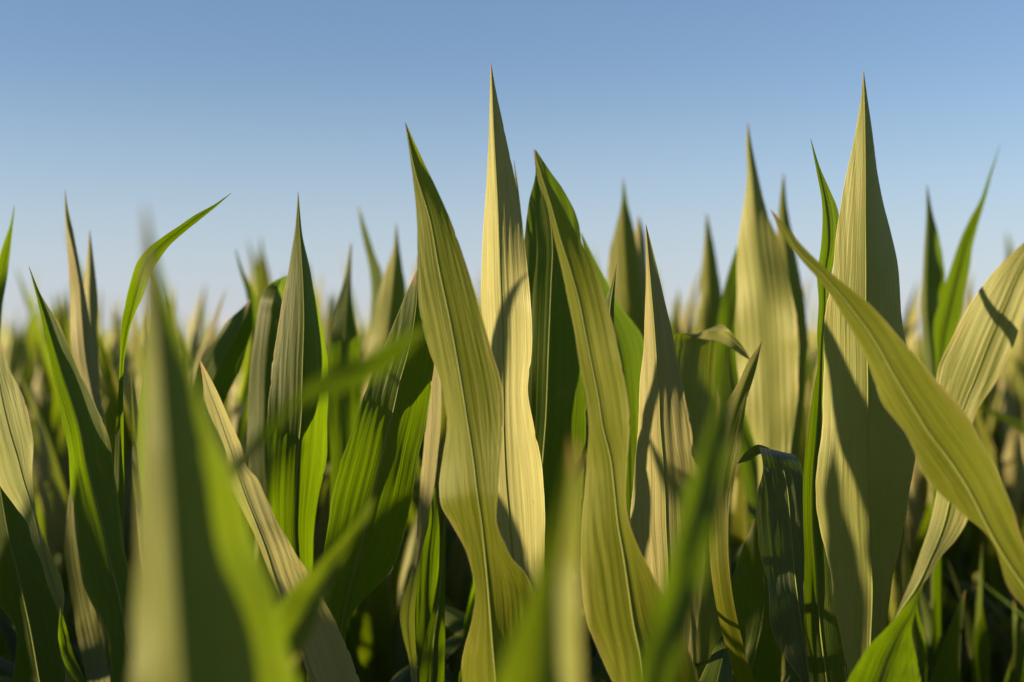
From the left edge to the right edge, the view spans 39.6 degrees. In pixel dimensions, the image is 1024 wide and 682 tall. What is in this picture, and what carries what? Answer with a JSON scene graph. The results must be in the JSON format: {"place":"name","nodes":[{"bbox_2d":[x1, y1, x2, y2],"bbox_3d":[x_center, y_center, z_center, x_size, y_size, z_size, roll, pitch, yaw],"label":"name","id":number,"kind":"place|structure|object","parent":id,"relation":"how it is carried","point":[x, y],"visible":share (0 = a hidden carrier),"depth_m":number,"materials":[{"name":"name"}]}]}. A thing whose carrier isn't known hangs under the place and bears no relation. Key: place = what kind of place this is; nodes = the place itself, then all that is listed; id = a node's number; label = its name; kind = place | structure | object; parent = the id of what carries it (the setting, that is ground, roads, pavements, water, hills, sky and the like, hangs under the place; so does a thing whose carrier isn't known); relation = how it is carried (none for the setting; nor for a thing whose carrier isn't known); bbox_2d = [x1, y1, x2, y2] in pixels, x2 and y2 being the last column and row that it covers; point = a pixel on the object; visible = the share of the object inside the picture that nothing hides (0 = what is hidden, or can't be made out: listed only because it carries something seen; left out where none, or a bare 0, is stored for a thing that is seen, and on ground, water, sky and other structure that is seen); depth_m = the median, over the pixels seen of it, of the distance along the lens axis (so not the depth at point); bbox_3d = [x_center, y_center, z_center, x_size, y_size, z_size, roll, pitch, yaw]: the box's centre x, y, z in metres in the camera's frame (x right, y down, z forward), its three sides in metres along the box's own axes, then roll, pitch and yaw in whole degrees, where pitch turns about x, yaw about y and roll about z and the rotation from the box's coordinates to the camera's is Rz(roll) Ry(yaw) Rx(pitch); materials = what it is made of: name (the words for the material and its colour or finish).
{"place":"outdoors","nodes":[
{"label":"outdoors","id":0,"kind":"place"},
{"bbox_2d":[0,0,1023,341],"label":"sky","id":1,"kind":"structure","parent":0,"point":[174,108],"materials":[{"name":"blue"}]},
{"bbox_2d":[581,598,1001,673],"bbox_3d":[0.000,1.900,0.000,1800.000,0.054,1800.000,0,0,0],"label":"ground","id":2,"kind":"structure","parent":0,"point":[999,667],"depth_m":8.32,"materials":[{"name":"soil"}]},
{"bbox_2d":[0,206,14,338],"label":"corn plant","id":3,"kind":"object","parent":2,"relation":"on","point":[5,256],"visible":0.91,"depth_m":2.10,"materials":[{"name":"green plant"}]},
{"bbox_2d":[0,606,14,661],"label":"corn plant","id":4,"kind":"object","parent":2,"relation":"on","point":[3,648],"visible":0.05,"depth_m":2.90,"materials":[{"name":"green plant"}]},
{"bbox_2d":[12,307,40,413],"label":"corn plant","id":5,"kind":"object","parent":2,"relation":"on","point":[16,362],"visible":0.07,"depth_m":7.31,"materials":[{"name":"green plant"}]},
{"bbox_2d":[17,274,46,413],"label":"corn plant","id":6,"kind":"object","parent":2,"relation":"on","point":[29,346],"visible":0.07,"depth_m":6.08,"materials":[{"name":"green plant"}]},
{"bbox_2d":[29,368,42,418],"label":"corn plant","id":7,"kind":"object","parent":2,"relation":"on","point":[37,387],"visible":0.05,"depth_m":5.31,"materials":[{"name":"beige plant"}]},
{"bbox_2d":[0,341,85,681],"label":"corn plant","id":8,"kind":"object","parent":2,"relation":"on","point":[31,596],"visible":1,"depth_m":1.90,"materials":[{"name":"green plant"}]},
{"bbox_2d":[24,362,69,587],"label":"corn plant","id":9,"kind":"object","parent":2,"relation":"on","point":[63,453],"visible":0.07,"depth_m":4.54,"materials":[{"name":"green plant"}]},
{"bbox_2d":[41,395,52,440],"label":"corn plant","id":10,"kind":"object","parent":2,"relation":"on","point":[46,417],"visible":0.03,"depth_m":4.92,"materials":[{"name":"green plant"}]},
{"bbox_2d":[32,416,71,634],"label":"corn plant","id":11,"kind":"object","parent":2,"relation":"on","point":[54,442],"visible":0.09,"depth_m":3.94,"materials":[{"name":"green plant"}]},
{"bbox_2d":[39,290,68,441],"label":"corn plant","id":12,"kind":"object","parent":2,"relation":"on","point":[60,312],"visible":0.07,"depth_m":5.65,"materials":[{"name":"green plant"}]},
{"bbox_2d":[38,287,69,438],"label":"corn plant","id":13,"kind":"object","parent":2,"relation":"on","point":[67,308],"visible":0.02,"depth_m":6.41,"materials":[{"name":"green plant"}]},
{"bbox_2d":[0,191,110,672],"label":"corn plant","id":14,"kind":"object","parent":2,"relation":"on","point":[84,320],"visible":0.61,"depth_m":2.10,"materials":[{"name":"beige plant"}]},
{"bbox_2d":[17,369,99,647],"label":"corn plant","id":15,"kind":"object","parent":2,"relation":"on","point":[55,481],"visible":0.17,"depth_m":3.25,"materials":[{"name":"green plant"}]},
{"bbox_2d":[14,265,115,645],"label":"corn plant","id":16,"kind":"object","parent":2,"relation":"on","point":[45,368],"visible":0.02,"depth_m":4.69,"materials":[{"name":"green plant"}]},
{"bbox_2d":[63,590,71,681],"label":"corn plant","id":17,"kind":"object","parent":2,"relation":"on","point":[67,605],"visible":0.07,"depth_m":2.58,"materials":[{"name":"green plant"}]},
{"bbox_2d":[0,366,140,681],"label":"corn plant","id":18,"kind":"object","parent":2,"relation":"on","point":[128,502],"visible":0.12,"depth_m":2.84,"materials":[{"name":"green plant"}]},
{"bbox_2d":[28,371,118,595],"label":"corn plant","id":19,"kind":"object","parent":2,"relation":"on","point":[48,526],"visible":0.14,"depth_m":3.72,"materials":[{"name":"green plant"}]},
{"bbox_2d":[29,267,135,681],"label":"corn plant","id":20,"kind":"object","parent":2,"relation":"on","point":[101,582],"visible":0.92,"depth_m":1.62,"materials":[{"name":"green plant"}]},
{"bbox_2d":[66,289,122,401],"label":"corn plant","id":21,"kind":"object","parent":2,"relation":"on","point":[112,354],"visible":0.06,"depth_m":5.24,"materials":[{"name":"green plant"}]},
{"bbox_2d":[59,306,131,566],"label":"corn plant","id":22,"kind":"object","parent":2,"relation":"on","point":[127,384],"visible":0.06,"depth_m":4.51,"materials":[{"name":"green plant"}]},
{"bbox_2d":[0,193,230,681],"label":"corn plant","id":23,"kind":"object","parent":2,"relation":"on","point":[135,293],"visible":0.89,"depth_m":1.76,"materials":[{"name":"green plant"}]},
{"bbox_2d":[131,374,142,546],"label":"corn plant","id":24,"kind":"object","parent":2,"relation":"on","point":[137,427],"visible":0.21,"depth_m":1.58,"materials":[{"name":"green plant"}]},
{"bbox_2d":[63,224,229,408],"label":"corn plant","id":25,"kind":"object","parent":2,"relation":"on","point":[103,341],"visible":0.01,"depth_m":5.30,"materials":[{"name":"green plant"}]},
{"bbox_2d":[67,288,226,670],"bbox_3d":[-0.681,0.907,2.846,0.386,2.045,1.050,0,0,27],"label":"corn plant","id":26,"kind":"object","parent":2,"relation":"on","point":[111,383],"visible":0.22,"depth_m":2.84,"materials":[{"name":"green plant"}]},
{"bbox_2d":[70,249,257,662],"bbox_3d":[-0.498,0.873,2.430,0.539,2.095,0.418,0,0,44],"label":"corn plant","id":27,"kind":"object","parent":2,"relation":"on","point":[222,357],"visible":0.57,"depth_m":2.15,"materials":[{"name":"green plant"}]},
{"bbox_2d":[107,287,229,432],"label":"corn plant","id":28,"kind":"object","parent":2,"relation":"on","point":[132,349],"visible":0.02,"depth_m":5.21,"materials":[{"name":"green plant"}]},
{"bbox_2d":[57,283,318,540],"bbox_3d":[-1.125,0.863,4.682,1.194,2.137,0.289,0,0,-40],"label":"corn plant","id":29,"kind":"object","parent":2,"relation":"on","point":[192,349],"visible":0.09,"depth_m":4.74,"materials":[{"name":"green plant"}]},
{"bbox_2d":[185,296,200,353],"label":"corn plant","id":30,"kind":"object","parent":2,"relation":"on","point":[189,333],"visible":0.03,"depth_m":6.55,"materials":[{"name":"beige plant"}]},
{"bbox_2d":[229,385,238,432],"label":"corn plant","id":31,"kind":"object","parent":2,"relation":"on","point":[233,417],"visible":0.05,"depth_m":3.77,"materials":[{"name":"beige plant"}]},
{"bbox_2d":[247,239,256,291],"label":"corn plant","id":32,"kind":"object","parent":2,"relation":"on","point":[254,266],"visible":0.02,"depth_m":5.63,"materials":[{"name":"green plant"}]},
{"bbox_2d":[190,247,323,437],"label":"corn plant","id":33,"kind":"object","parent":2,"relation":"on","point":[267,278],"visible":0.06,"depth_m":4.39,"materials":[{"name":"green plant"}]},
{"bbox_2d":[128,204,426,681],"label":"corn plant","id":34,"kind":"object","parent":2,"relation":"on","point":[207,608],"visible":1,"depth_m":0.77,"materials":[{"name":"green plant"}]},
{"bbox_2d":[200,361,359,681],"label":"corn plant","id":35,"kind":"object","parent":2,"relation":"on","point":[325,655],"visible":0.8,"depth_m":1.64,"materials":[{"name":"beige plant"}]},
{"bbox_2d":[236,235,330,471],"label":"corn plant","id":36,"kind":"object","parent":2,"relation":"on","point":[259,288],"visible":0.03,"depth_m":4.49,"materials":[{"name":"green plant"}]},
{"bbox_2d":[312,280,333,522],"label":"corn plant","id":37,"kind":"object","parent":2,"relation":"on","point":[328,321],"visible":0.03,"depth_m":5.06,"materials":[{"name":"green plant"}]},
{"bbox_2d":[313,385,362,566],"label":"corn plant","id":38,"kind":"object","parent":2,"relation":"on","point":[319,539],"visible":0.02,"depth_m":3.17,"materials":[{"name":"green plant"}]},
{"bbox_2d":[327,243,361,646],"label":"corn plant","id":39,"kind":"object","parent":2,"relation":"on","point":[344,346],"visible":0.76,"depth_m":2.50,"materials":[{"name":"green plant"}]},
{"bbox_2d":[342,254,365,356],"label":"corn plant","id":40,"kind":"object","parent":2,"relation":"on","point":[360,338],"visible":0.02,"depth_m":6.16,"materials":[{"name":"green plant"}]},
{"bbox_2d":[247,194,462,681],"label":"corn plant","id":41,"kind":"object","parent":2,"relation":"on","point":[289,363],"visible":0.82,"depth_m":1.88,"materials":[{"name":"green plant"}]},
{"bbox_2d":[327,417,425,681],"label":"corn plant","id":42,"kind":"object","parent":2,"relation":"on","point":[382,652],"visible":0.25,"depth_m":2.69,"materials":[{"name":"green plant"}]},
{"bbox_2d":[324,270,433,641],"bbox_3d":[-0.118,0.918,2.057,0.516,2.005,0.625,0,0,-30],"label":"corn plant","id":43,"kind":"object","parent":2,"relation":"on","point":[379,460],"visible":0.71,"depth_m":1.74,"materials":[{"name":"green plant"}]},
{"bbox_2d":[345,622,416,681],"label":"corn plant","id":44,"kind":"object","parent":2,"relation":"on","point":[351,647],"visible":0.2,"depth_m":2.55,"materials":[{"name":"green plant"}]},
{"bbox_2d":[358,205,405,625],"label":"corn plant","id":45,"kind":"object","parent":2,"relation":"on","point":[388,291],"visible":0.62,"depth_m":2.66,"materials":[{"name":"green plant"}]},
{"bbox_2d":[362,333,404,562],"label":"corn plant","id":46,"kind":"object","parent":2,"relation":"on","point":[365,385],"visible":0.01,"depth_m":3.41,"materials":[{"name":"green plant"}]},
{"bbox_2d":[404,403,446,622],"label":"corn plant","id":47,"kind":"object","parent":2,"relation":"on","point":[411,514],"visible":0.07,"depth_m":3.57,"materials":[{"name":"green plant"}]},
{"bbox_2d":[413,461,471,681],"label":"corn plant","id":48,"kind":"object","parent":2,"relation":"on","point":[459,563],"visible":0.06,"depth_m":3.31,"materials":[{"name":"green plant"}]},
{"bbox_2d":[416,580,474,681],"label":"corn plant","id":49,"kind":"object","parent":2,"relation":"on","point":[469,614],"visible":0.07,"depth_m":2.23,"materials":[{"name":"green plant"}]},
{"bbox_2d":[441,389,454,666],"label":"corn plant","id":50,"kind":"object","parent":2,"relation":"on","point":[452,655],"visible":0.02,"depth_m":4.49,"materials":[{"name":"green plant"}]},
{"bbox_2d":[316,289,589,666],"bbox_3d":[-0.190,0.849,4.787,1.330,2.165,0.362,0,0,-20],"label":"corn plant","id":51,"kind":"object","parent":2,"relation":"on","point":[449,549],"depth_m":4.83,"materials":[{"name":"green plant"}]},
{"bbox_2d":[454,634,460,681],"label":"corn plant","id":52,"kind":"object","parent":2,"relation":"on","point":[458,656],"visible":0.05,"depth_m":2.59,"materials":[{"name":"green plant"}]},
{"bbox_2d":[405,122,531,681],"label":"corn plant","id":53,"kind":"object","parent":2,"relation":"on","point":[458,344],"visible":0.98,"depth_m":1.56,"materials":[{"name":"green plant"}]},
{"bbox_2d":[400,563,585,652],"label":"corn plant","id":54,"kind":"object","parent":2,"relation":"on","point":[449,634],"visible":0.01,"depth_m":3.09,"materials":[{"name":"green plant"}]},
{"bbox_2d":[412,492,584,614],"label":"corn plant","id":55,"kind":"object","parent":2,"relation":"on","point":[462,600],"depth_m":4.02,"materials":[{"name":"green plant"}]},
{"bbox_2d":[415,562,595,678],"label":"corn plant","id":56,"kind":"object","parent":2,"relation":"on","point":[588,640],"visible":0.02,"depth_m":2.96,"materials":[{"name":"green plant"}]},
{"bbox_2d":[0,284,1023,635],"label":"corn crop","id":57,"kind":"object","parent":2,"relation":"on","point":[1014,422],"depth_m":9.22,"materials":[{"name":"green plant"}]},
{"bbox_2d":[446,522,580,673],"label":"corn plant","id":58,"kind":"object","parent":2,"relation":"on","point":[451,531],"visible":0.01,"depth_m":4.20,"materials":[{"name":"green plant"}]},
{"bbox_2d":[397,233,643,635],"bbox_3d":[0.126,0.880,2.323,0.648,2.081,0.439,0,0,14],"label":"corn plant","id":59,"kind":"object","parent":2,"relation":"on","point":[629,340],"visible":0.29,"depth_m":2.13,"materials":[{"name":"green plant"}]},
{"bbox_2d":[496,437,581,681],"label":"corn plant","id":60,"kind":"object","parent":2,"relation":"on","point":[543,645],"visible":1,"depth_m":0.71,"materials":[{"name":"green plant"}]},
{"bbox_2d":[481,65,609,681],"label":"corn plant","id":61,"kind":"object","parent":2,"relation":"on","point":[527,320],"visible":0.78,"depth_m":1.85,"materials":[{"name":"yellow plant"}]},
{"bbox_2d":[400,364,707,681],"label":"corn plant","id":62,"kind":"object","parent":2,"relation":"on","point":[429,589],"visible":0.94,"depth_m":1.92,"materials":[{"name":"green plant"}]},
{"bbox_2d":[417,226,749,681],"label":"corn plant","id":63,"kind":"object","parent":2,"relation":"on","point":[677,393],"visible":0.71,"depth_m":1.79,"materials":[{"name":"green plant"}]},
{"bbox_2d":[607,178,645,338],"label":"corn plant","id":64,"kind":"object","parent":2,"relation":"on","point":[627,253],"visible":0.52,"depth_m":2.75,"materials":[{"name":"green plant"}]},
{"bbox_2d":[534,150,731,681],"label":"corn plant","id":65,"kind":"object","parent":2,"relation":"on","point":[620,589],"visible":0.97,"depth_m":1.54,"materials":[{"name":"green plant"}]},
{"bbox_2d":[588,289,681,661],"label":"corn plant","id":66,"kind":"object","parent":2,"relation":"on","point":[676,326],"visible":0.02,"depth_m":3.93,"materials":[{"name":"green plant"}]},
{"bbox_2d":[579,542,744,677],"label":"corn plant","id":67,"kind":"object","parent":2,"relation":"on","point":[735,554],"visible":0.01,"depth_m":3.07,"materials":[{"name":"green plant"}]},
{"bbox_2d":[635,344,731,681],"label":"corn plant","id":68,"kind":"object","parent":2,"relation":"on","point":[677,599],"visible":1,"depth_m":0.80,"materials":[{"name":"green plant"}]},
{"bbox_2d":[681,271,700,332],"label":"corn plant","id":69,"kind":"object","parent":2,"relation":"on","point":[686,324],"visible":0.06,"depth_m":6.07,"materials":[{"name":"green plant"}]},
{"bbox_2d":[584,341,809,681],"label":"corn plant","id":70,"kind":"object","parent":2,"relation":"on","point":[760,606],"visible":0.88,"depth_m":1.77,"materials":[{"name":"green plant"}]},
{"bbox_2d":[696,213,721,395],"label":"corn plant","id":71,"kind":"object","parent":2,"relation":"on","point":[710,297],"visible":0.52,"depth_m":3.00,"materials":[{"name":"green plant"}]},
{"bbox_2d":[729,464,749,580],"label":"corn plant","id":72,"kind":"object","parent":2,"relation":"on","point":[739,530],"visible":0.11,"depth_m":3.15,"materials":[{"name":"green plant"}]},
{"bbox_2d":[716,123,808,681],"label":"corn plant","id":73,"kind":"object","parent":2,"relation":"on","point":[762,299],"visible":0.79,"depth_m":2.40,"materials":[{"name":"green plant"}]},
{"bbox_2d":[802,352,816,473],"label":"corn plant","id":74,"kind":"object","parent":2,"relation":"on","point":[806,413],"visible":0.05,"depth_m":4.47,"materials":[{"name":"green plant"}]},
{"bbox_2d":[807,273,817,376],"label":"corn plant","id":75,"kind":"object","parent":2,"relation":"on","point":[814,332],"visible":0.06,"depth_m":6.43,"materials":[{"name":"green plant"}]},
{"bbox_2d":[803,71,915,681],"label":"corn plant","id":76,"kind":"object","parent":2,"relation":"on","point":[859,460],"visible":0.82,"depth_m":1.68,"materials":[{"name":"green plant"}]},
{"bbox_2d":[800,374,928,502],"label":"corn plant","id":77,"kind":"object","parent":2,"relation":"on","point":[925,499],"visible":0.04,"depth_m":3.94,"materials":[{"name":"green plant"}]},
{"bbox_2d":[771,210,1023,605],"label":"corn plant","id":78,"kind":"object","parent":2,"relation":"on","point":[923,407],"visible":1,"depth_m":1.42,"materials":[{"name":"green plant"}]},
{"bbox_2d":[808,366,994,620],"bbox_3d":[0.815,0.970,3.534,0.822,1.916,0.720,0,0,45],"label":"corn plant","id":79,"kind":"object","parent":2,"relation":"on","point":[953,610],"visible":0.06,"depth_m":3.35,"materials":[{"name":"green plant"}]},
{"bbox_2d":[886,279,918,626],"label":"corn plant","id":80,"kind":"object","parent":2,"relation":"on","point":[906,318],"visible":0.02,"depth_m":4.63,"materials":[{"name":"green plant"}]},
{"bbox_2d":[906,281,921,354],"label":"corn plant","id":81,"kind":"object","parent":2,"relation":"on","point":[912,328],"visible":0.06,"depth_m":4.93,"materials":[{"name":"green plant"}]},
{"bbox_2d":[902,538,965,681],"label":"corn plant","id":82,"kind":"object","parent":2,"relation":"on","point":[947,667],"visible":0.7,"depth_m":2.32,"materials":[{"name":"green plant"}]},
{"bbox_2d":[847,243,1023,681],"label":"corn plant","id":83,"kind":"object","parent":2,"relation":"on","point":[975,358],"visible":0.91,"depth_m":1.51,"materials":[{"name":"green plant"}]},
{"bbox_2d":[923,363,971,681],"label":"corn plant","id":84,"kind":"object","parent":2,"relation":"on","point":[967,677],"visible":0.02,"depth_m":4.29,"materials":[{"name":"green plant"}]},
{"bbox_2d":[887,515,1015,678],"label":"corn plant","id":85,"kind":"object","parent":2,"relation":"on","point":[896,596],"visible":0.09,"depth_m":3.10,"materials":[{"name":"green plant"}]},
{"bbox_2d":[921,145,999,675],"bbox_3d":[0.805,0.783,2.584,0.128,2.274,0.092,0,0,-10],"label":"corn plant","id":86,"kind":"object","parent":2,"relation":"on","point":[941,304],"visible":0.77,"depth_m":2.59,"materials":[{"name":"green plant"}]},
{"bbox_2d":[906,344,1023,666],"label":"corn plant","id":87,"kind":"object","parent":2,"relation":"on","point":[949,554],"visible":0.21,"depth_m":3.99,"materials":[{"name":"green plant"}]},
{"bbox_2d":[907,458,1023,679],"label":"corn plant","id":88,"kind":"object","parent":2,"relation":"on","point":[918,527],"visible":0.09,"depth_m":3.56,"materials":[{"name":"green plant"}]},
{"bbox_2d":[919,547,1015,681],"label":"corn plant","id":89,"kind":"object","parent":2,"relation":"on","point":[981,659],"visible":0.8,"depth_m":2.58,"materials":[{"name":"green plant"}]},
{"bbox_2d":[923,475,1011,641],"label":"corn plant","id":90,"kind":"object","parent":2,"relation":"on","point":[926,486],"visible":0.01,"depth_m":3.93,"materials":[{"name":"green plant"}]},
{"bbox_2d":[946,285,990,672],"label":"corn plant","id":91,"kind":"object","parent":2,"relation":"on","point":[972,526],"visible":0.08,"depth_m":4.26,"materials":[{"name":"green plant"}]},
{"bbox_2d":[947,559,990,681],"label":"corn plant","id":92,"kind":"object","parent":2,"relation":"on","point":[969,624],"visible":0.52,"depth_m":2.69,"materials":[{"name":"green plant"}]},
{"bbox_2d":[927,647,1013,681],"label":"corn plant","id":93,"kind":"object","parent":2,"relation":"on","point":[964,658],"visible":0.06,"depth_m":3.12,"materials":[{"name":"green plant"}]},
{"bbox_2d":[961,275,998,381],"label":"corn plant","id":94,"kind":"object","parent":2,"relation":"on","point":[966,299],"visible":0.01,"depth_m":7.55,"materials":[{"name":"green plant"}]},
{"bbox_2d":[942,410,1023,681],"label":"corn plant","id":95,"kind":"object","parent":2,"relation":"on","point":[997,581],"visible":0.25,"depth_m":3.66,"materials":[{"name":"green plant"}]},
{"bbox_2d":[942,354,1023,667],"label":"corn plant","id":96,"kind":"object","parent":2,"relation":"on","point":[1001,638],"visible":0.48,"depth_m":3.24,"materials":[{"name":"green plant"}]},
{"bbox_2d":[955,365,1010,647],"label":"corn plant","id":97,"kind":"object","parent":2,"relation":"on","point":[992,422],"visible":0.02,"depth_m":4.85,"materials":[{"name":"green plant"}]},
{"bbox_2d":[943,572,1023,646],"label":"corn plant","id":98,"kind":"object","parent":2,"relation":"on","point":[1001,616],"visible":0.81,"depth_m":3.05,"materials":[{"name":"green plant"}]},
{"bbox_2d":[951,371,1023,681],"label":"corn plant","id":99,"kind":"object","parent":2,"relation":"on","point":[1011,449],"visible":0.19,"depth_m":4.11,"materials":[{"name":"green plant"}]},
{"bbox_2d":[989,231,1023,674],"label":"corn plant","id":100,"kind":"object","parent":2,"relation":"on","point":[1017,352],"visible":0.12,"depth_m":5.94,"materials":[{"name":"green plant"}]},
{"bbox_2d":[997,351,1023,681],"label":"corn plant","id":101,"kind":"object","parent":2,"relation":"on","point":[1019,394],"visible":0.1,"depth_m":5.18,"materials":[{"name":"green plant"}]},
{"bbox_2d":[1011,603,1023,681],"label":"corn plant","id":102,"kind":"object","parent":2,"relation":"on","point":[1018,671],"visible":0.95,"depth_m":2.58,"materials":[{"name":"green plant"}]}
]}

